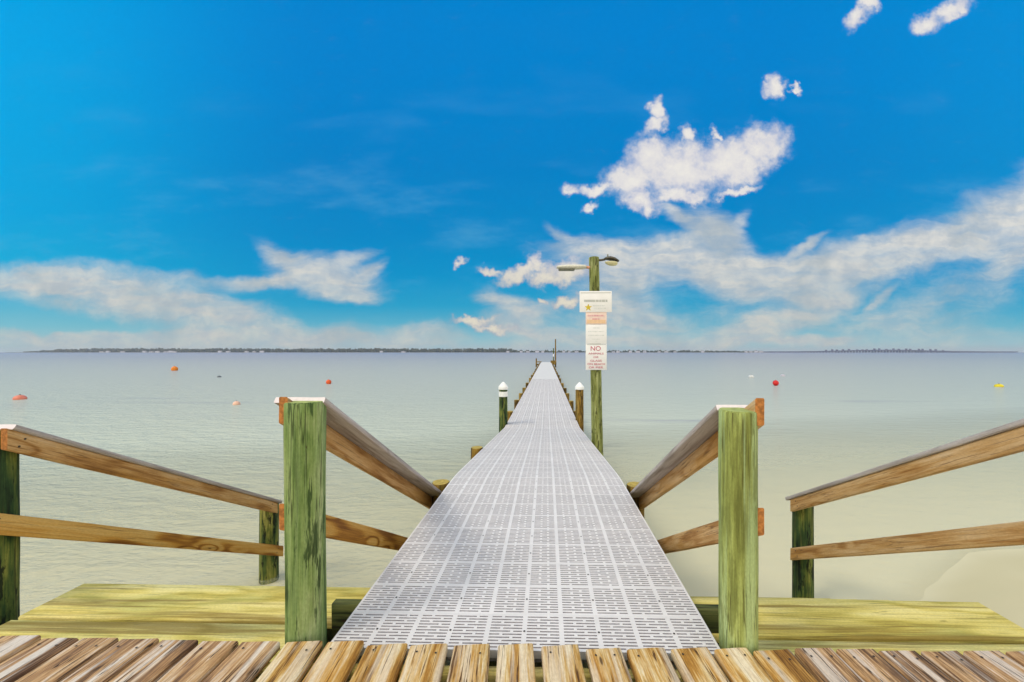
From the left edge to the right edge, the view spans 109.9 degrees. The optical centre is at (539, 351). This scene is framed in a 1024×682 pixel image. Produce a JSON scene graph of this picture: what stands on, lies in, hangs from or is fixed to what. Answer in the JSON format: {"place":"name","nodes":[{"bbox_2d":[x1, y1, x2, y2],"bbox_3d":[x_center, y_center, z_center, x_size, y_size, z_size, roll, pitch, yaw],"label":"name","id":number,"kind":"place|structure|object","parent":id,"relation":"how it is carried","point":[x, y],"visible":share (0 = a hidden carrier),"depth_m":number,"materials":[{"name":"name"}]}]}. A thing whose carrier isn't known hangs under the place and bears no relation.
{"place":"outdoors","nodes":[
{"label":"outdoors","id":0,"kind":"place"},
{"bbox_2d":[4,352,770,352],"bbox_3d":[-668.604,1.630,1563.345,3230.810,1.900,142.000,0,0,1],"label":"land","id":1,"kind":"structure","parent":0,"point":[381,352],"depth_m":1496.82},
{"bbox_2d":[24,348,753,351],"bbox_3d":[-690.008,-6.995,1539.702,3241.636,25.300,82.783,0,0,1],"label":"wood","id":2,"kind":"object","parent":1,"relation":"on","point":[288,350],"visible":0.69,"depth_m":1522.70,"materials":[{"name":"green plant"}]},
{"bbox_2d":[0,352,1023,501],"bbox_3d":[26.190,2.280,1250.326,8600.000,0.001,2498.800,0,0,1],"label":"water","id":3,"kind":"structure","parent":0,"point":[427,415],"depth_m":16.85,"materials":[{"name":"grey liquid"}]},
{"bbox_2d":[12,394,26,399],"bbox_3d":[-24.972,2.216,17.239,0.420,0.386,0.420,0,0,1],"label":"buoy","id":4,"kind":"object","parent":3,"relation":"on","point":[19,397],"visible":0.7,"depth_m":17.14,"materials":[{"name":"paint"}]},
{"bbox_2d":[498,382,507,431],"bbox_3d":[-0.787,1.776,7.868,0.212,2.249,0.212,0,0,1],"label":"mooring pile","id":5,"kind":"object","parent":3,"relation":"in","point":[503,405],"visible":0.42,"depth_m":7.79,"materials":[{"name":"green wood"}]},
{"bbox_2d":[575,382,583,431],"bbox_3d":[0.940,1.800,8.332,0.212,2.201,0.212,0,0,1],"label":"mooring pile","id":6,"kind":"object","parent":3,"relation":"in","point":[579,405],"visible":0.53,"depth_m":8.26,"materials":[{"name":"brown wood"}]},
{"bbox_2d":[772,380,778,385],"bbox_3d":[16.025,2.134,24.280,0.371,0.515,0.371,0,0,1],"label":"buoy","id":7,"kind":"object","parent":3,"relation":"on","point":[775,382],"visible":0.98,"depth_m":24.18,"materials":[{"name":"paint"}]},
{"bbox_2d":[763,348,1017,352],"bbox_3d":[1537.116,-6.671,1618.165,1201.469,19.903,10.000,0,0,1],"label":"long bridge","id":8,"kind":"structure","parent":3,"relation":"in","point":[874,350],"depth_m":1613.36,"materials":[{"name":"concrete"}]},
{"bbox_2d":[0,0,1023,351],"label":"sky","id":9,"kind":"structure","parent":0,"point":[759,175],"materials":[{"name":"blue"}]},
{"bbox_2d":[20,441,1023,669],"bbox_3d":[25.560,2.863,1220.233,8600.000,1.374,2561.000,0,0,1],"label":"sand","id":10,"kind":"structure","parent":0,"point":[990,492],"depth_m":4.75,"materials":[{"name":"beige sand"}]},
{"bbox_2d":[0,424,282,624],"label":"stair railing","id":11,"kind":"object","parent":10,"relation":"on","point":[16,441],"visible":0.84,"depth_m":2.18,"materials":[{"name":"brown wood"}]},
{"bbox_2d":[0,583,496,665],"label":"wooden stairs","id":12,"kind":"structure","parent":10,"relation":"on","point":[201,613],"depth_m":1.81,"materials":[{"name":"yellow wood"}]},
{"bbox_2d":[274,397,449,662],"bbox_3d":[-0.973,1.466,2.443,0.255,2.568,2.016,0,0,1],"label":"stair railing","id":13,"kind":"object","parent":10,"relation":"on","point":[315,429],"visible":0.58,"depth_m":1.48,"materials":[{"name":"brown wood"}]},
{"bbox_2d":[0,635,1023,681],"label":"wooden deck","id":14,"kind":"structure","parent":10,"relation":"on","point":[29,658],"depth_m":1.33,"materials":[{"name":"brown wood"}]},
{"bbox_2d":[331,362,719,664],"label":"pier","id":15,"kind":"structure","parent":10,"relation":"on","point":[533,528],"depth_m":2.00,"materials":[{"name":"grey plastic"}]},
{"bbox_2d":[556,254,618,455],"bbox_3d":[0.782,0.615,5.784,1.002,4.373,0.208,0,0,1],"label":"light pole","id":16,"kind":"object","parent":10,"relation":"on","point":[596,401],"visible":0.55,"depth_m":5.71,"materials":[{"name":"green wood"}]},
{"bbox_2d":[580,291,611,311],"bbox_3d":[0.895,-0.798,5.673,0.509,0.334,0.008,0,0,1],"label":"sign board","id":17,"kind":"object","parent":16,"relation":"attached to","point":[595,301],"visible":1,"depth_m":5.67,"materials":[{"name":"white metal"}]},
{"bbox_2d":[586,344,606,369],"bbox_3d":[0.904,0.079,5.679,0.332,0.409,0.010,0,0,1],"label":"sign board","id":18,"kind":"object","parent":16,"relation":"attached to","point":[596,356],"visible":1,"depth_m":5.68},
{"bbox_2d":[586,325,606,343],"bbox_3d":[0.904,-0.282,5.680,0.332,0.305,0.008,0,0,1],"label":"sign board","id":19,"kind":"object","parent":16,"relation":"attached to","point":[596,334],"visible":1,"depth_m":5.68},
{"bbox_2d":[586,312,606,323],"bbox_3d":[0.904,-0.539,5.680,0.332,0.203,0.008,0,0,1],"label":"sign board","id":20,"kind":"object","parent":16,"relation":"attached to","point":[596,317],"visible":1,"depth_m":5.68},
{"bbox_2d":[627,398,763,669],"bbox_3d":[0.864,1.466,2.382,0.200,2.568,1.962,0,0,1],"label":"stair railing","id":21,"kind":"object","parent":10,"relation":"on","point":[727,435],"visible":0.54,"depth_m":1.43,"materials":[{"name":"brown wood"}]},
{"bbox_2d":[690,596,1023,654],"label":"wooden stairs","id":22,"kind":"structure","parent":10,"relation":"on","point":[834,625],"depth_m":1.72,"materials":[{"name":"yellow wood"}]},
{"bbox_2d":[785,418,1023,597],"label":"stair railing","id":23,"kind":"object","parent":10,"relation":"on","point":[987,445],"visible":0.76,"depth_m":2.17,"materials":[{"name":"brown wood"}]}
]}

